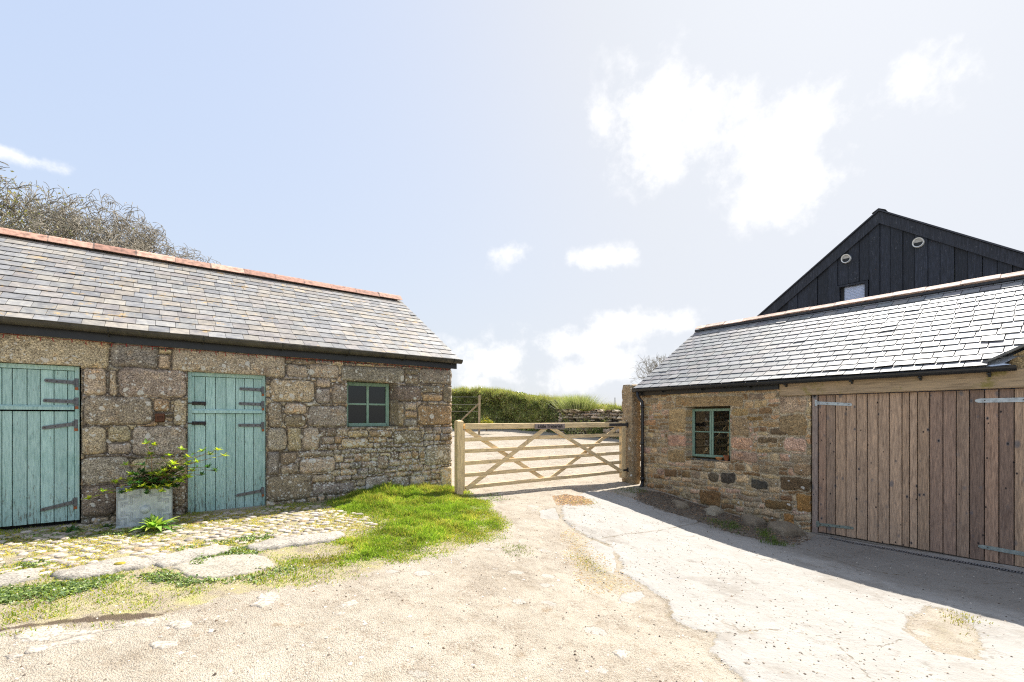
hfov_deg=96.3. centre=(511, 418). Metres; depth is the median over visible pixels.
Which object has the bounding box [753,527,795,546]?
weed tuft
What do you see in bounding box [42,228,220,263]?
bare tree
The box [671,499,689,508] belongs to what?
rock
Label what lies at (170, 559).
kerb stone
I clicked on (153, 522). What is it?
broad leaf plant
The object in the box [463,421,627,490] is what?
field gate
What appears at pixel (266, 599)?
flat stone
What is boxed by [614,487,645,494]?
weed tuft
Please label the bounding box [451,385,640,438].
hedge bank
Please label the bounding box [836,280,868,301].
window
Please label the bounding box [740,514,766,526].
rock
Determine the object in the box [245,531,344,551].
kerb stone
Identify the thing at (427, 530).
grass
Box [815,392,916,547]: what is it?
garage door
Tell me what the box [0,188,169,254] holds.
bare tree
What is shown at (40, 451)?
door
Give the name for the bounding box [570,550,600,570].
weed tuft
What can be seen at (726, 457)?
plant pot
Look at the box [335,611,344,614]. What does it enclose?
flat stone
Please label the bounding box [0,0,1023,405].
sky
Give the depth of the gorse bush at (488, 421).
22.90 m
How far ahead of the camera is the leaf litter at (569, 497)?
7.86 m
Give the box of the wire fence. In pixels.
[461,395,479,434]
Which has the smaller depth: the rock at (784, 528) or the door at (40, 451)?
the door at (40, 451)
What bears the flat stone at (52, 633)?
on the ground at (508, 619)
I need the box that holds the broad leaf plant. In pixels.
[127,514,183,531]
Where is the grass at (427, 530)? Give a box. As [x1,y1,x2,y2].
[268,481,509,570]
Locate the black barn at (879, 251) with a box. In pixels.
[757,208,1023,394]
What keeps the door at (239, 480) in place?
in the stone barn at (80, 420)
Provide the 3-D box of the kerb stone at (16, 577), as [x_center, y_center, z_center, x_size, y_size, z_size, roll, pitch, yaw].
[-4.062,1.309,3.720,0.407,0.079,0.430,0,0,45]
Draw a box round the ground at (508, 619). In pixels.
[0,429,1023,681]
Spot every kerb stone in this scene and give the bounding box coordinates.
[0,568,40,586]
[50,556,155,579]
[147,545,232,567]
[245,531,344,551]
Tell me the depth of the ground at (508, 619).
3.70 m
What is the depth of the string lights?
5.92 m
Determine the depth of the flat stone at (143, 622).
3.09 m
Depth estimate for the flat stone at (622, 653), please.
3.07 m
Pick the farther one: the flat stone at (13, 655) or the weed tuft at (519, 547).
the weed tuft at (519, 547)
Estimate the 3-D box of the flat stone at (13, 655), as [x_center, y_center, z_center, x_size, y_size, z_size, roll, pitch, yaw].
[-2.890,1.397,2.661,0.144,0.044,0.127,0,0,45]
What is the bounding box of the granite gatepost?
[621,384,640,483]
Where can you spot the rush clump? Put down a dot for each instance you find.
(577, 402)
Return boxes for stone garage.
[632,271,1023,567]
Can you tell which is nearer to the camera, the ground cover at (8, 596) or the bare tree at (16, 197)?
the ground cover at (8, 596)
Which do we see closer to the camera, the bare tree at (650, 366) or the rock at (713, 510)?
the rock at (713, 510)
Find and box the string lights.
[2,334,447,370]
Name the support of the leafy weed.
on the ground at (508, 619)
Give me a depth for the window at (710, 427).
9.04 m
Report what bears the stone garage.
on the ground at (508, 619)
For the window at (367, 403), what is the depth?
7.50 m
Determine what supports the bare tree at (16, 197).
on the ground at (508, 619)
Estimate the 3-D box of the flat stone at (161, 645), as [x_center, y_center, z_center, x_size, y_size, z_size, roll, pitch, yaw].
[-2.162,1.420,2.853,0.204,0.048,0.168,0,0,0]
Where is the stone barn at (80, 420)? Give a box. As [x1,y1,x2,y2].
[0,227,462,529]
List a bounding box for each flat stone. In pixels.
[3,652,23,659]
[13,626,119,641]
[24,634,95,653]
[113,617,164,627]
[149,640,177,649]
[164,618,192,629]
[250,592,278,607]
[335,599,357,607]
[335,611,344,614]
[612,648,629,659]
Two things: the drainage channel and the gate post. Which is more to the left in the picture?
the gate post
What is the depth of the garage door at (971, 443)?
6.05 m
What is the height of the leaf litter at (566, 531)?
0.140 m
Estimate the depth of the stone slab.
4.13 m
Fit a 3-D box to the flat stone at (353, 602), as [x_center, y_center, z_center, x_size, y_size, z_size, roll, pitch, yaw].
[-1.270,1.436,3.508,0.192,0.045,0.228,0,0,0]
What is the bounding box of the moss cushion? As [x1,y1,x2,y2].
[113,562,125,564]
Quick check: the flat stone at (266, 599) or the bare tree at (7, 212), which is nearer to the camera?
the flat stone at (266, 599)
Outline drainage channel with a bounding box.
[829,537,1023,573]
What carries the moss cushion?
on the kerb stone at (98, 568)
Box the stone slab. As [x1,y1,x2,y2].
[171,554,274,578]
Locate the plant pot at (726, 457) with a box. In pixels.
[723,455,729,460]
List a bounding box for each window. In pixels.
[347,382,388,426]
[692,408,729,458]
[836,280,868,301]
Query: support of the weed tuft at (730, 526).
on the ground at (508, 619)
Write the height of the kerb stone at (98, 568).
0.091 m
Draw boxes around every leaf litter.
[552,494,592,505]
[559,525,642,593]
[632,489,811,544]
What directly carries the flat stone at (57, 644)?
on the ground at (508, 619)
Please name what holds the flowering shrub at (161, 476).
on the planter at (134, 508)
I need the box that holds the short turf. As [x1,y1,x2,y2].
[0,490,512,635]
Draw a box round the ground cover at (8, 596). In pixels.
[0,492,507,604]
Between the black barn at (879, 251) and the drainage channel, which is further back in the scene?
the black barn at (879, 251)
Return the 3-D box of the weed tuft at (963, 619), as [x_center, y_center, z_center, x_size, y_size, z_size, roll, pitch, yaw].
[4.002,1.780,4.111,0.404,0.038,0.364,0,0,0]
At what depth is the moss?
4.88 m
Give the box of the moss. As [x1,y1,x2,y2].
[0,506,379,574]
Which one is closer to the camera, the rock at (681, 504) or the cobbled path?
the cobbled path
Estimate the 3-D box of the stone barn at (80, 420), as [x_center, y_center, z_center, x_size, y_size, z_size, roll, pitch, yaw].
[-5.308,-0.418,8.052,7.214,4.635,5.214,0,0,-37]
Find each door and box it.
[0,363,79,526]
[187,372,264,512]
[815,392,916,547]
[918,388,1023,566]
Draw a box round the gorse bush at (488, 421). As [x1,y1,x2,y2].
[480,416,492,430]
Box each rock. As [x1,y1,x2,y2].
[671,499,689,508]
[704,506,724,515]
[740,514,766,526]
[766,521,805,536]
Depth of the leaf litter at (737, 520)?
7.80 m
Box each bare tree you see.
[0,161,104,241]
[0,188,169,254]
[0,198,82,239]
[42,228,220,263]
[61,189,209,262]
[631,355,669,383]
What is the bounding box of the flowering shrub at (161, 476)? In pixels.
[85,438,226,499]
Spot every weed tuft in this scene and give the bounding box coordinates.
[502,543,533,555]
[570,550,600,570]
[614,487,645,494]
[700,517,748,534]
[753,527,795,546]
[942,608,992,626]
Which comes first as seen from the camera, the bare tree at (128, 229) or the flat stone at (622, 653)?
the flat stone at (622, 653)
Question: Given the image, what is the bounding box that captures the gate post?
[454,420,462,494]
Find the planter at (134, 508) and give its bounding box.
[116,486,172,528]
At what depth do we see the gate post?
7.78 m
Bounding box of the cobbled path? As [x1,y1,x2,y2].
[0,505,377,574]
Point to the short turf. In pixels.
(191, 591)
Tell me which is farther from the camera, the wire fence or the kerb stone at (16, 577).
the wire fence
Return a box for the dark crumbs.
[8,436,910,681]
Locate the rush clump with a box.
[546,393,607,408]
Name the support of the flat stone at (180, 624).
on the ground at (508, 619)
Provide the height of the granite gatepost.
2.517 m
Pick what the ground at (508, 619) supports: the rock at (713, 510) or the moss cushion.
the rock at (713, 510)
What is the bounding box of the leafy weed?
[60,525,82,531]
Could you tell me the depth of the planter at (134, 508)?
5.27 m

